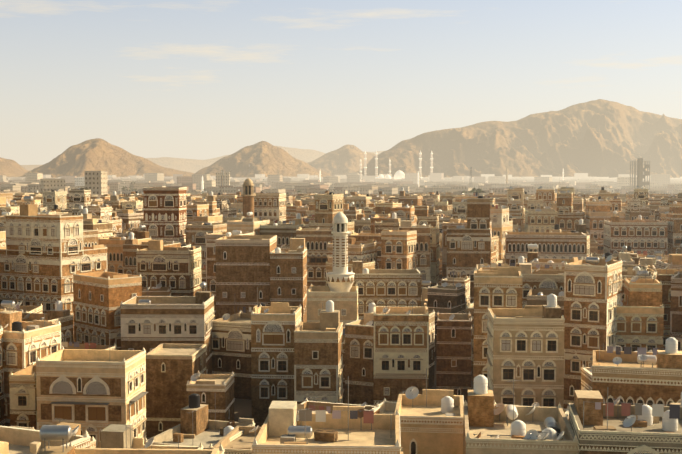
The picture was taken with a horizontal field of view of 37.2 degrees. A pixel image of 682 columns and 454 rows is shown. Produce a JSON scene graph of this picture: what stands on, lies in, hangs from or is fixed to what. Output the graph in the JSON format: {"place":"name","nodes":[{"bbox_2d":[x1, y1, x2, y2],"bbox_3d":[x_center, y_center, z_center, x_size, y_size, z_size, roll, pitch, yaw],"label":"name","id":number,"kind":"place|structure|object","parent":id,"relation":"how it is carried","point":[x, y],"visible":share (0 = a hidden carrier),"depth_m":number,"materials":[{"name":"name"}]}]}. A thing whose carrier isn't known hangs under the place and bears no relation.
{"place":"outdoors","nodes":[
{"label":"outdoors","id":0,"kind":"place"},
{"bbox_2d":[0,157,28,176],"bbox_3d":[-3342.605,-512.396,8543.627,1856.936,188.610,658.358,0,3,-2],"label":"mountain","id":1,"kind":"structure","parent":0,"point":[10,168],"depth_m":8661.27,"materials":[{"name":"brown stone"}]},
{"bbox_2d":[20,138,194,177],"bbox_3d":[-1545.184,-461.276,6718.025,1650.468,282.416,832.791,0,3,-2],"label":"mountain","id":2,"kind":"structure","parent":0,"point":[96,154],"depth_m":6824.25,"materials":[{"name":"brown stone"}]},
{"bbox_2d":[20,146,383,172],"bbox_3d":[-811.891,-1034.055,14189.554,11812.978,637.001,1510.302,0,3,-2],"label":"mountain ridge","id":3,"kind":"structure","parent":0,"point":[196,165],"depth_m":14744.92,"materials":[{"name":"brown stone"}]},
{"bbox_2d":[195,141,331,177],"bbox_3d":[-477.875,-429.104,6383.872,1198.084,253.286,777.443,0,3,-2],"label":"mountain","id":4,"kind":"structure","parent":0,"point":[264,157],"depth_m":6468.71,"materials":[{"name":"brown stone"}]},
{"bbox_2d":[146,357,472,439],"bbox_3d":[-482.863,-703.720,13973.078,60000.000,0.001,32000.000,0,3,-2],"label":"ground","id":5,"kind":"structure","parent":0,"point":[242,408],"depth_m":137.88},
{"bbox_2d":[30,168,563,193],"bbox_3d":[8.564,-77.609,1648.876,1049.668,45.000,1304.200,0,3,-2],"label":"distant towers","id":6,"kind":"structure","parent":5,"relation":"on","point":[202,182],"depth_m":1505.42,"materials":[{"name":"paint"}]},
{"bbox_2d":[241,178,354,291],"bbox_3d":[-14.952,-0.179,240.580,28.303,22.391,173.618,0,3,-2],"label":"minarets","id":7,"kind":"object","parent":5,"relation":"on","point":[340,272],"visible":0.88,"depth_m":155.70,"materials":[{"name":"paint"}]},
{"bbox_2d":[0,187,681,453],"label":"houses","id":8,"kind":"structure","parent":5,"relation":"on","point":[526,357],"depth_m":125.66,"materials":[{"name":"brick"}]},
{"bbox_2d":[0,216,681,453],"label":"buildings","id":9,"kind":"structure","parent":5,"relation":"on","point":[629,378],"depth_m":133.27,"materials":[{"name":"brick"}]},
{"bbox_2d":[1,212,681,448],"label":"rooftop structures","id":10,"kind":"object","parent":9,"relation":"on","point":[671,344],"visible":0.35,"depth_m":119.40,"materials":[{"name":"white plastic"}]},
{"bbox_2d":[0,171,681,194],"bbox_3d":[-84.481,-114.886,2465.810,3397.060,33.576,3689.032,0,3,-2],"label":"distant city buildings","id":11,"kind":"structure","parent":5,"relation":"on","point":[98,183],"depth_m":1261.84,"materials":[{"name":"paint"}]},
{"bbox_2d":[0,177,681,302],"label":"background houses","id":12,"kind":"structure","parent":5,"relation":"on","point":[432,253],"depth_m":232.27,"materials":[{"name":"brick"}]},
{"bbox_2d":[6,186,681,260],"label":"city buildings","id":13,"kind":"structure","parent":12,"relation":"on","point":[298,216],"depth_m":251.46,"materials":[{"name":"brick"},{"name":"mud plaster"},{"name":"plaster"}]},
{"bbox_2d":[0,190,681,212],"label":"distant buildings","id":14,"kind":"structure","parent":5,"relation":"on","point":[361,201],"depth_m":426.79,"materials":[{"name":"brick"}]},
{"bbox_2d":[27,187,671,200],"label":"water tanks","id":15,"kind":"object","parent":14,"relation":"on","point":[137,193],"visible":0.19,"depth_m":486.47,"materials":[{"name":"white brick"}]},
{"bbox_2d":[10,176,678,193],"bbox_3d":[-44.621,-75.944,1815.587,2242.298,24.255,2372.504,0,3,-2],"label":"city trees","id":16,"kind":"object","parent":5,"relation":"on","point":[293,190],"visible":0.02,"depth_m":1376.74,"materials":[{"name":"green plant"}]},
{"bbox_2d":[75,158,649,193],"bbox_3d":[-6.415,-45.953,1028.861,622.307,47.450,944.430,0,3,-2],"label":"distant buildings","id":17,"kind":"structure","parent":5,"relation":"on","point":[639,171],"depth_m":1005.56,"materials":[{"name":"paint"}]},
{"bbox_2d":[287,187,483,193],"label":"trees","id":18,"kind":"object","parent":5,"relation":"on","point":[475,190],"visible":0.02,"depth_m":699.52,"materials":[{"name":"green plant"}]},
{"bbox_2d":[111,194,677,197],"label":"distant buildings","id":19,"kind":"structure","parent":5,"relation":"on","point":[294,195],"depth_m":590.32,"materials":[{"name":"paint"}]},
{"bbox_2d":[360,150,432,178],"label":"al saleh mosque domes minarets","id":20,"kind":"object","parent":5,"relation":"on","point":[399,174],"visible":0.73,"depth_m":3022.01,"materials":[{"name":"white stone"}]},
{"bbox_2d":[0,0,681,164],"label":"sky","id":21,"kind":"structure","parent":0,"point":[186,79],"materials":[{"name":"blue"}]},
{"bbox_2d":[307,144,375,175],"bbox_3d":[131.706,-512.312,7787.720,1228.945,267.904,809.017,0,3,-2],"label":"mountain","id":22,"kind":"structure","parent":0,"point":[344,160],"depth_m":7854.98,"materials":[{"name":"brown stone"}]},
{"bbox_2d":[355,99,681,177],"bbox_3d":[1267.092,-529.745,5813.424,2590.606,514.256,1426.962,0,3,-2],"label":"mountain","id":23,"kind":"structure","parent":0,"point":[602,138],"depth_m":5992.47,"materials":[{"name":"brown stone"}]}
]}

